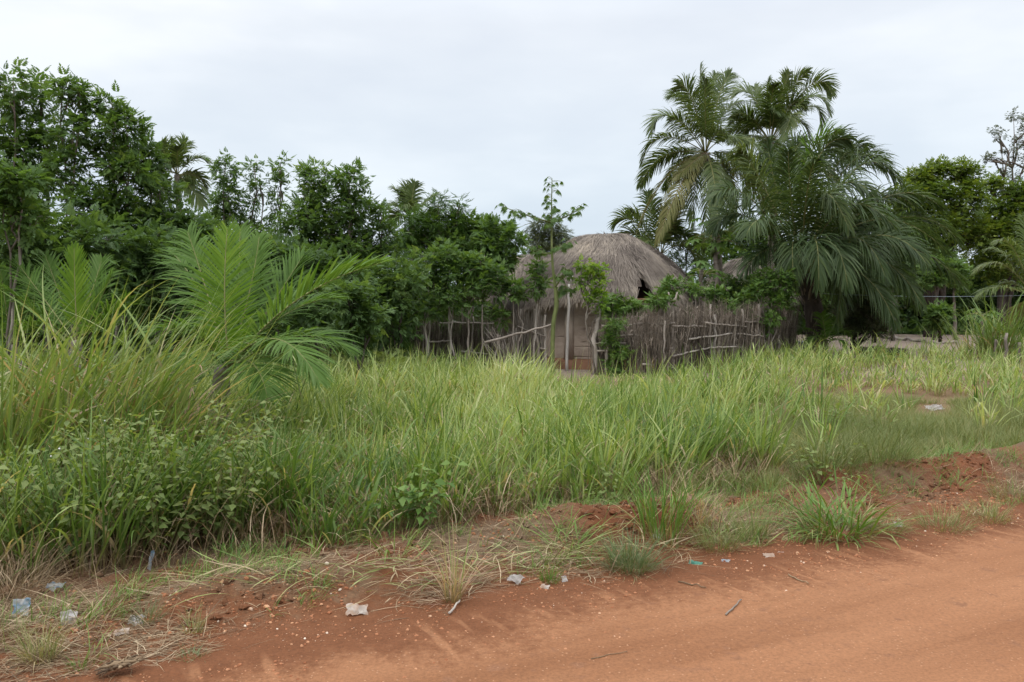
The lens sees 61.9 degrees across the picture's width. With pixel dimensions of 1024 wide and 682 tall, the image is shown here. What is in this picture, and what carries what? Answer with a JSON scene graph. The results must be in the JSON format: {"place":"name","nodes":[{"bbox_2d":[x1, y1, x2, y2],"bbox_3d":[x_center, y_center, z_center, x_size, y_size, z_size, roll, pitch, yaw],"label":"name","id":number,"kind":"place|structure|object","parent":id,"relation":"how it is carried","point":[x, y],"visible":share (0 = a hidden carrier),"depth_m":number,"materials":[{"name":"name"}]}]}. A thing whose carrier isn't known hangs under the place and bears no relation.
{"place":"outdoors","nodes":[
{"label":"outdoors","id":0,"kind":"place"},
{"bbox_2d":[0,332,1023,681],"bbox_3d":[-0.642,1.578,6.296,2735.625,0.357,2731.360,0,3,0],"label":"ground","id":1,"kind":"structure","parent":0,"point":[248,648],"depth_m":6.14,"materials":[{"name":"soil"}]},
{"bbox_2d":[0,57,55,351],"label":"leafy tree","id":2,"kind":"object","parent":1,"relation":"on","point":[10,115],"visible":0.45,"depth_m":19.66,"materials":[{"name":"green plant"}]},
{"bbox_2d":[0,253,56,371],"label":"young oil palm","id":3,"kind":"object","parent":1,"relation":"on","point":[6,297],"visible":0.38,"depth_m":16.51,"materials":[{"name":"green plant"}]},
{"bbox_2d":[0,150,64,375],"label":"leafy tree","id":4,"kind":"object","parent":1,"relation":"on","point":[26,179],"visible":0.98,"depth_m":14.86,"materials":[{"name":"green plant"}]},
{"bbox_2d":[0,608,82,675],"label":"grass tuft","id":5,"kind":"object","parent":1,"relation":"on","point":[29,646],"visible":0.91,"depth_m":4.71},
{"bbox_2d":[13,65,71,355],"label":"leafy tree","id":6,"kind":"object","parent":1,"relation":"on","point":[36,112],"visible":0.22,"depth_m":20.25,"materials":[{"name":"green plant"}]},
{"bbox_2d":[0,208,92,368],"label":"dark bush","id":7,"kind":"object","parent":1,"relation":"on","point":[38,245],"visible":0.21,"depth_m":17.15,"materials":[{"name":"green plant"}]},
{"bbox_2d":[0,519,105,611],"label":"grass tuft","id":8,"kind":"object","parent":1,"relation":"on","point":[24,577],"visible":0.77,"depth_m":5.83,"materials":[{"name":"plant"}]},
{"bbox_2d":[0,294,112,453],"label":"tall grass clump","id":9,"kind":"object","parent":1,"relation":"on","point":[8,385],"visible":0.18,"depth_m":8.51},
{"bbox_2d":[0,431,119,556],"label":"leafy weed","id":10,"kind":"object","parent":1,"relation":"on","point":[24,485],"visible":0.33,"depth_m":6.45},
{"bbox_2d":[0,240,143,391],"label":"young oil palm","id":11,"kind":"object","parent":1,"relation":"on","point":[76,266],"visible":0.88,"depth_m":14.55,"materials":[{"name":"green plant"}]},
{"bbox_2d":[30,63,122,358],"bbox_3d":[-9.815,-2.611,19.354,1.892,7.312,2.079,-3,4,-44],"label":"leafy tree","id":12,"kind":"object","parent":1,"relation":"on","point":[80,121],"visible":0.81,"depth_m":19.15,"materials":[{"name":"green plant"}]},
{"bbox_2d":[0,414,161,553],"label":"leafy weed","id":13,"kind":"object","parent":1,"relation":"on","point":[50,485],"visible":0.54,"depth_m":6.40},
{"bbox_2d":[40,200,169,374],"bbox_3d":[-8.549,-0.923,17.826,2.964,4.162,2.461,0,3,0],"label":"dark bush","id":14,"kind":"object","parent":1,"relation":"on","point":[86,229],"visible":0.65,"depth_m":17.48,"materials":[{"name":"green plant"}]},
{"bbox_2d":[93,650,153,678],"bbox_3d":[-2.066,1.711,4.540,0.329,0.120,0.185,0,3,-6],"label":"wood chunk","id":15,"kind":"object","parent":1,"relation":"on","point":[128,661],"visible":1,"depth_m":4.51,"materials":[{"name":"wood"}]},
{"bbox_2d":[73,80,175,360],"bbox_3d":[-8.932,-2.475,19.694,2.217,6.992,2.149,0,3,0],"label":"leafy tree","id":16,"kind":"object","parent":1,"relation":"on","point":[119,154],"visible":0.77,"depth_m":19.33,"materials":[{"name":"green plant"}]},
{"bbox_2d":[0,270,250,504],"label":"tall grass clump","id":17,"kind":"object","parent":1,"relation":"on","point":[38,403],"visible":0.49,"depth_m":7.95,"materials":[{"name":"plant"}]},
{"bbox_2d":[49,409,239,551],"bbox_3d":[-3.038,1.129,6.830,1.575,1.114,1.424,2,3,30],"label":"leafy weed","id":18,"kind":"object","parent":1,"relation":"on","point":[163,444],"visible":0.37,"depth_m":6.54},
{"bbox_2d":[0,263,308,472],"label":"tall grass clump","id":19,"kind":"object","parent":1,"relation":"on","point":[166,393],"visible":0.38,"depth_m":8.59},
{"bbox_2d":[51,392,290,541],"bbox_3d":[-2.787,1.082,7.178,1.730,1.154,1.594,1,3,19],"label":"leafy weed","id":20,"kind":"object","parent":1,"relation":"on","point":[216,437],"visible":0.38,"depth_m":7.01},
{"bbox_2d":[106,450,236,560],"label":"leafy weed","id":21,"kind":"object","parent":1,"relation":"on","point":[150,506],"visible":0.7,"depth_m":6.53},
{"bbox_2d":[111,216,237,361],"bbox_3d":[-7.307,-0.797,18.619,2.772,3.812,2.656,0,3,0],"label":"dark bush","id":22,"kind":"object","parent":1,"relation":"on","point":[150,248],"visible":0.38,"depth_m":18.19,"materials":[{"name":"green plant"}]},
{"bbox_2d":[126,127,227,352],"bbox_3d":[-8.000,-2.070,20.418,2.588,6.130,2.399,-1,3,-20],"label":"leafy tree","id":23,"kind":"object","parent":1,"relation":"on","point":[181,219],"visible":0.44,"depth_m":20.18,"materials":[{"name":"green plant"}]},
{"bbox_2d":[151,133,213,210],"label":"coconut palm","id":24,"kind":"object","parent":1,"relation":"on","point":[177,156],"visible":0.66,"depth_m":35.41,"materials":[{"name":"green plant"}]},
{"bbox_2d":[36,300,335,470],"bbox_3d":[-3.502,0.697,9.177,3.486,2.329,3.504,0,3,0],"label":"tall grass clump","id":25,"kind":"object","parent":1,"relation":"on","point":[197,437],"visible":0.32,"depth_m":8.91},
{"bbox_2d":[150,440,278,549],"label":"leafy weed","id":26,"kind":"object","parent":1,"relation":"on","point":[227,507],"visible":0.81,"depth_m":6.78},
{"bbox_2d":[110,400,340,524],"bbox_3d":[-2.589,1.095,7.521,1.622,1.100,1.562,2,4,37],"label":"leafy weed","id":27,"kind":"object","parent":1,"relation":"on","point":[267,432],"visible":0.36,"depth_m":7.42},
{"bbox_2d":[193,147,269,346],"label":"leafy tree","id":28,"kind":"object","parent":1,"relation":"on","point":[227,212],"visible":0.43,"depth_m":23.77,"materials":[{"name":"green plant"}]},
{"bbox_2d":[0,342,478,415],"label":"weedy undergrowth","id":29,"kind":"object","parent":1,"relation":"on","point":[380,359],"visible":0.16,"depth_m":19.77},
{"bbox_2d":[172,222,313,356],"bbox_3d":[-6.324,-0.918,20.421,3.600,3.925,2.562,0,3,0],"label":"dark bush","id":30,"kind":"object","parent":1,"relation":"on","point":[279,244],"visible":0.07,"depth_m":20.31,"materials":[{"name":"green plant"}]},
{"bbox_2d":[233,154,281,352],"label":"leafy tree","id":31,"kind":"object","parent":1,"relation":"on","point":[252,185],"visible":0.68,"depth_m":24.19,"materials":[{"name":"green plant"}]},
{"bbox_2d":[139,219,396,429],"bbox_3d":[-3.369,-0.051,11.138,3.830,3.355,3.392,0,3,0],"label":"young oil palm","id":32,"kind":"object","parent":1,"relation":"on","point":[241,266],"visible":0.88,"depth_m":11.19,"materials":[{"name":"green plant"}]},
{"bbox_2d":[260,150,295,351],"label":"leafy tree","id":33,"kind":"object","parent":1,"relation":"on","point":[281,182],"visible":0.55,"depth_m":24.36,"materials":[{"name":"green plant"}]},
{"bbox_2d":[269,155,354,347],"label":"leafy tree","id":34,"kind":"object","parent":1,"relation":"on","point":[305,218],"visible":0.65,"depth_m":23.13,"materials":[{"name":"green plant"}]},
{"bbox_2d":[264,227,388,363],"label":"dark bush","id":35,"kind":"object","parent":1,"relation":"on","point":[324,256],"visible":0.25,"depth_m":19.80,"materials":[{"name":"green plant"}]},
{"bbox_2d":[314,156,382,278],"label":"leafy tree","id":36,"kind":"object","parent":1,"relation":"on","point":[348,203],"visible":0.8,"depth_m":23.00,"materials":[{"name":"green plant"}]},
{"bbox_2d":[307,271,397,381],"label":"dark bush","id":37,"kind":"object","parent":1,"relation":"on","point":[357,318],"visible":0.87,"depth_m":17.36,"materials":[{"name":"green plant"}]},
{"bbox_2d":[354,197,416,367],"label":"leafy tree","id":38,"kind":"object","parent":1,"relation":"on","point":[382,225],"visible":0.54,"depth_m":23.52,"materials":[{"name":"green plant"}]},
{"bbox_2d":[361,248,435,356],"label":"dark bush","id":39,"kind":"object","parent":1,"relation":"on","point":[401,278],"visible":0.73,"depth_m":21.39,"materials":[{"name":"green plant"}]},
{"bbox_2d":[381,178,439,265],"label":"coconut palm","id":40,"kind":"object","parent":1,"relation":"on","point":[408,197],"visible":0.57,"depth_m":36.58,"materials":[{"name":"green plant"}]},
{"bbox_2d":[366,460,468,527],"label":"leafy weed","id":41,"kind":"object","parent":1,"relation":"on","point":[427,506],"visible":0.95,"depth_m":7.19,"materials":[{"name":"green plant"}]},
{"bbox_2d":[396,243,453,356],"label":"live fence tree","id":42,"kind":"object","parent":1,"relation":"on","point":[432,304],"visible":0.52,"depth_m":23.06,"materials":[{"name":"green plant"}]},
{"bbox_2d":[375,188,476,328],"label":"leafy tree","id":43,"kind":"object","parent":1,"relation":"on","point":[416,228],"visible":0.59,"depth_m":25.67,"materials":[{"name":"green plant"}]},
{"bbox_2d":[424,238,471,358],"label":"live fence tree","id":44,"kind":"object","parent":1,"relation":"on","point":[446,276],"visible":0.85,"depth_m":23.03,"materials":[{"name":"green plant"}]},
{"bbox_2d":[408,519,492,610],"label":"grass tuft","id":45,"kind":"object","parent":1,"relation":"on","point":[455,585],"visible":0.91,"depth_m":5.65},
{"bbox_2d":[405,312,507,368],"bbox_3d":[-1.610,-0.021,24.442,3.073,1.721,0.902,0,3,6],"label":"brushwood fence","id":46,"kind":"object","parent":1,"relation":"on","point":[457,335],"visible":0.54,"depth_m":24.35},
{"bbox_2d":[138,499,781,609],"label":"cut grass","id":47,"kind":"structure","parent":1,"relation":"on","point":[405,559],"depth_m":5.97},
{"bbox_2d":[420,199,506,327],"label":"leafy tree","id":48,"kind":"object","parent":1,"relation":"on","point":[466,243],"visible":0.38,"depth_m":25.69,"materials":[{"name":"green plant"}]},
{"bbox_2d":[448,249,488,364],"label":"live fence tree","id":49,"kind":"object","parent":1,"relation":"on","point":[466,281],"visible":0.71,"depth_m":23.11,"materials":[{"name":"green plant"}]},
{"bbox_2d":[459,246,501,363],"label":"live fence tree","id":50,"kind":"object","parent":1,"relation":"on","point":[482,275],"visible":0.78,"depth_m":23.08,"materials":[{"name":"green plant"}]},
{"bbox_2d":[483,255,516,362],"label":"live fence tree","id":51,"kind":"object","parent":1,"relation":"on","point":[499,313],"visible":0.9,"depth_m":23.13,"materials":[{"name":"green plant"}]},
{"bbox_2d":[470,211,531,343],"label":"leafy bush","id":52,"kind":"object","parent":1,"relation":"on","point":[507,233],"visible":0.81,"depth_m":25.24,"materials":[{"name":"green plant"}]},
{"bbox_2d":[0,451,1009,637],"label":"soil clods","id":53,"kind":"object","parent":1,"relation":"on","point":[282,601],"visible":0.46,"depth_m":6.94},
{"bbox_2d":[0,326,1023,585],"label":"grass","id":54,"kind":"structure","parent":1,"relation":"on","point":[534,428],"depth_m":9.27,"materials":[{"name":"plant"}]},
{"bbox_2d":[0,438,1023,681],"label":"dry straw litter","id":55,"kind":"object","parent":1,"relation":"on","point":[26,669],"visible":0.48,"depth_m":5.70,"materials":[{"name":"plant"}]},
{"bbox_2d":[0,431,1023,661],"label":"sparse verge grass","id":56,"kind":"structure","parent":1,"relation":"on","point":[460,531],"depth_m":7.06,"materials":[{"name":"plant"}]},
{"bbox_2d":[0,240,1023,366],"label":"dark undergrowth","id":57,"kind":"object","parent":1,"relation":"on","point":[913,325],"visible":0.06,"depth_m":26.85,"materials":[{"name":"green plant"}]},
{"bbox_2d":[499,275,531,363],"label":"live fence tree","id":58,"kind":"object","parent":1,"relation":"on","point":[517,292],"visible":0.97,"depth_m":23.08,"materials":[{"name":"green plant"}]},
{"bbox_2d":[475,254,579,355],"bbox_3d":[0.637,-1.233,29.474,4.440,3.774,4.428,0,3,0],"label":"thatched hut","id":59,"kind":"object","parent":1,"relation":"on","point":[520,272],"visible":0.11,"depth_m":28.32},
{"bbox_2d":[506,308,550,369],"bbox_3d":[0.514,-0.083,23.827,1.445,1.899,0.702,1,3,25],"label":"brushwood fence","id":60,"kind":"object","parent":1,"relation":"on","point":[524,342],"visible":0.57,"depth_m":23.74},
{"bbox_2d":[523,256,552,368],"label":"live fence tree","id":61,"kind":"object","parent":1,"relation":"on","point":[538,283],"visible":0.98,"depth_m":23.21,"materials":[{"name":"green plant"}]},
{"bbox_2d":[494,177,587,372],"bbox_3d":[0.770,-1.706,22.494,2.199,5.233,1.549,1,3,20],"label":"tall sapling","id":62,"kind":"object","parent":1,"relation":"on","point":[568,273],"visible":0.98,"depth_m":22.50,"materials":[{"name":"green plant"}]},
{"bbox_2d":[519,212,575,254],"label":"willowy tree","id":63,"kind":"object","parent":1,"relation":"on","point":[538,238],"visible":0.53,"depth_m":41.42,"materials":[{"name":"green plant"}]},
{"bbox_2d":[494,501,623,572],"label":"grass tuft","id":64,"kind":"object","parent":1,"relation":"on","point":[581,539],"visible":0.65,"depth_m":6.73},
{"bbox_2d":[570,253,612,373],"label":"young plant","id":65,"kind":"object","parent":1,"relation":"on","point":[595,293],"visible":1,"depth_m":22.32,"materials":[{"name":"green plant"}]},
{"bbox_2d":[506,232,702,369],"bbox_3d":[2.925,-1.379,26.918,6.382,4.303,6.174,0,3,0],"label":"thatched hut","id":66,"kind":"object","parent":1,"relation":"on","point":[638,267],"visible":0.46,"depth_m":24.95,"materials":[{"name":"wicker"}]},
{"bbox_2d":[597,313,635,375],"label":"climbing vine","id":67,"kind":"object","parent":1,"relation":"on","point":[612,343],"visible":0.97,"depth_m":21.92,"materials":[{"name":"green plant"}]},
{"bbox_2d":[593,286,648,340],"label":"broadleaf shrub","id":68,"kind":"object","parent":1,"relation":"on","point":[617,306],"visible":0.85,"depth_m":23.31,"materials":[{"name":"green plant"}]},
{"bbox_2d":[578,518,688,583],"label":"grass tuft","id":69,"kind":"object","parent":1,"relation":"on","point":[637,560],"visible":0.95,"depth_m":6.29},
{"bbox_2d":[607,188,706,275],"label":"coconut palm","id":70,"kind":"object","parent":1,"relation":"on","point":[649,238],"visible":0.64,"depth_m":32.64,"materials":[{"name":"green plant"}]},
{"bbox_2d":[644,287,677,367],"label":"fence sprig","id":71,"kind":"object","parent":1,"relation":"on","point":[657,301],"visible":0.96,"depth_m":22.15,"materials":[{"name":"green plant"}]},
{"bbox_2d":[593,430,729,552],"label":"grass tuft","id":72,"kind":"object","parent":1,"relation":"on","point":[652,518],"visible":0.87,"depth_m":6.89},
{"bbox_2d":[650,273,690,321],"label":"fence sprig","id":73,"kind":"object","parent":1,"relation":"on","point":[669,281],"visible":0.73,"depth_m":23.87,"materials":[{"name":"green plant"}]},
{"bbox_2d":[663,226,725,321],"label":"feathery tree","id":74,"kind":"object","parent":1,"relation":"on","point":[679,261],"visible":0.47,"depth_m":32.87,"materials":[{"name":"green plant"}]},
{"bbox_2d":[586,292,809,376],"bbox_3d":[6.303,-0.289,25.150,10.679,2.277,2.323,-3,4,-42],"label":"brushwood fence","id":75,"kind":"object","parent":1,"relation":"on","point":[741,331],"visible":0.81,"depth_m":23.22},
{"bbox_2d":[727,265,799,358],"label":"climbing vine","id":76,"kind":"object","parent":75,"relation":"attached to","point":[781,294],"visible":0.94,"depth_m":26.54,"materials":[{"name":"green plant"}]},
{"bbox_2d":[662,456,735,536],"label":"grass tuft","id":77,"kind":"object","parent":1,"relation":"on","point":[700,514],"visible":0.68,"depth_m":7.20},
{"bbox_2d":[633,61,772,317],"bbox_3d":[6.903,-4.919,31.934,4.600,10.822,5.183,3,4,44],"label":"coconut palm","id":78,"kind":"object","parent":1,"relation":"on","point":[690,171],"visible":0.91,"depth_m":31.04,"materials":[{"name":"green plant"}]},
{"bbox_2d":[687,260,726,325],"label":"papaya tree","id":79,"kind":"object","parent":1,"relation":"on","point":[701,271],"visible":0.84,"depth_m":27.38,"materials":[{"name":"green plant"}]},
{"bbox_2d":[685,277,738,321],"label":"fence sprig","id":80,"kind":"object","parent":1,"relation":"on","point":[719,292],"visible":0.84,"depth_m":25.29,"materials":[{"name":"green plant"}]},
{"bbox_2d":[681,504,761,556],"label":"grass tuft","id":81,"kind":"object","parent":1,"relation":"on","point":[715,539],"visible":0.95,"depth_m":6.81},
{"bbox_2d":[686,218,756,319],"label":"papaya tree","id":82,"kind":"object","parent":1,"relation":"on","point":[716,247],"visible":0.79,"depth_m":29.36,"materials":[{"name":"green plant"}]},
{"bbox_2d":[692,217,780,273],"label":"grove bush","id":83,"kind":"object","parent":1,"relation":"on","point":[735,252],"visible":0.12,"depth_m":41.34,"materials":[{"name":"green plant"}]},
{"bbox_2d":[705,269,768,317],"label":"leafy bush","id":84,"kind":"object","parent":1,"relation":"on","point":[732,284],"visible":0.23,"depth_m":30.55,"materials":[{"name":"green plant"}]},
{"bbox_2d":[694,256,799,333],"bbox_3d":[10.271,-1.806,37.986,5.531,4.028,5.544,0,3,0],"label":"thatched hut","id":85,"kind":"object","parent":1,"relation":"on","point":[729,267],"visible":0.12,"depth_m":37.15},
{"bbox_2d":[722,497,782,541],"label":"grass tuft","id":86,"kind":"object","parent":1,"relation":"on","point":[754,521],"visible":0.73,"depth_m":7.09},
{"bbox_2d":[722,65,840,306],"bbox_3d":[10.613,-5.317,34.518,5.237,11.297,4.511,0,3,0],"label":"coconut palm","id":87,"kind":"object","parent":1,"relation":"on","point":[773,114],"visible":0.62,"depth_m":33.78,"materials":[{"name":"green plant"}]},
{"bbox_2d":[779,443,866,486],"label":"leafy weed","id":88,"kind":"object","parent":1,"relation":"on","point":[817,473],"visible":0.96,"depth_m":8.66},
{"bbox_2d":[796,310,853,350],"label":"young oil palm","id":89,"kind":"object","parent":1,"relation":"on","point":[827,326],"visible":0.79,"depth_m":28.34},
{"bbox_2d":[769,422,891,487],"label":"grass tuft","id":90,"kind":"object","parent":1,"relation":"on","point":[835,460],"visible":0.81,"depth_m":8.92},
{"bbox_2d":[643,387,1023,495],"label":"short grass","id":91,"kind":"structure","parent":1,"relation":"on","point":[945,427],"depth_m":11.83,"materials":[{"name":"plant"}]},
{"bbox_2d":[698,113,970,356],"bbox_3d":[10.822,-3.559,28.624,7.740,8.465,9.006,2,3,33],"label":"oil palm","id":92,"kind":"object","parent":1,"relation":"on","point":[832,263],"visible":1,"depth_m":27.81,"materials":[{"name":"green plant"}]},
{"bbox_2d":[742,459,950,552],"bbox_3d":[2.740,1.454,7.259,1.545,0.876,1.679,-2,4,-39],"label":"grass tuft","id":93,"kind":"object","parent":1,"relation":"on","point":[847,519],"visible":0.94,"depth_m":7.25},
{"bbox_2d":[825,288,905,350],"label":"round bush","id":94,"kind":"object","parent":1,"relation":"on","point":[853,322],"visible":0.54,"depth_m":31.16,"materials":[{"name":"green plant"}]},
{"bbox_2d":[808,202,933,342],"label":"grove bush","id":95,"kind":"object","parent":1,"relation":"on","point":[893,287],"visible":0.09,"depth_m":37.55,"materials":[{"name":"green plant"}]},
{"bbox_2d":[816,417,949,480],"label":"grass tuft","id":96,"kind":"object","parent":1,"relation":"on","point":[890,454],"visible":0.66,"depth_m":9.08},
{"bbox_2d":[915,254,952,339],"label":"grove tree","id":97,"kind":"object","parent":1,"relation":"on","point":[936,280],"visible":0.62,"depth_m":40.50,"materials":[{"name":"green plant"}]},
{"bbox_2d":[919,298,958,341],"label":"grove bush","id":98,"kind":"object","parent":1,"relation":"on","point":[932,314],"visible":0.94,"depth_m":37.64,"materials":[{"name":"green plant"}]},
{"bbox_2d":[880,154,1003,307],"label":"shade tree","id":99,"kind":"object","parent":1,"relation":"on","point":[965,193],"visible":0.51,"depth_m":45.09,"materials":[{"name":"green leaf"},{"name":"dark bark"}]},
{"bbox_2d":[906,498,984,538],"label":"grass tuft","id":100,"kind":"object","parent":1,"relation":"on","point":[958,519],"visible":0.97,"depth_m":7.46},
{"bbox_2d":[938,257,974,339],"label":"grove tree","id":101,"kind":"object","parent":1,"relation":"on","point":[959,266],"visible":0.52,"depth_m":40.61,"materials":[{"name":"green plant"}]},
{"bbox_2d":[938,261,1023,324],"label":"grove bush","id":102,"kind":"object","parent":1,"relation":"on","point":[975,288],"visible":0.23,"depth_m":48.72,"materials":[{"name":"green plant"}]},
{"bbox_2d":[946,280,1023,359],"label":"tall grass clump","id":103,"kind":"object","parent":1,"relation":"on","point":[991,332],"visible":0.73,"depth_m":26.89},
{"bbox_2d":[957,491,1023,528],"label":"grass tuft","id":104,"kind":"object","parent":1,"relation":"on","point":[987,514],"visible":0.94,"depth_m":7.72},
{"bbox_2d":[965,168,1023,334],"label":"shade tree","id":105,"kind":"object","parent":1,"relation":"on","point":[1012,208],"visible":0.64,"depth_m":46.43,"materials":[{"name":"green leaf"},{"name":"dark bark"}]},
{"bbox_2d":[971,212,1023,335],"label":"young oil palm","id":106,"kind":"object","parent":1,"relation":"on","point":[1010,241],"visible":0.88,"depth_m":33.00,"materials":[{"name":"green plant"}]},
{"bbox_2d":[981,106,1023,203],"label":"wispy tree","id":107,"kind":"object","parent":1,"relation":"on","point":[1003,172],"visible":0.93,"depth_m":55.63,"materials":[{"name":"green plant"}]},
{"bbox_2d":[3,465,1020,681],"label":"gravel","id":108,"kind":"structure","parent":0,"point":[341,601],"depth_m":5.95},
{"bbox_2d":[0,0,1023,283],"label":"sky","id":109,"kind":"structure","parent":0,"point":[485,101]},
{"bbox_2d":[89,527,1023,681],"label":"dirt road","id":110,"kind":"structure","parent":0,"point":[958,616],"depth_m":5.05,"materials":[{"name":"soil"}]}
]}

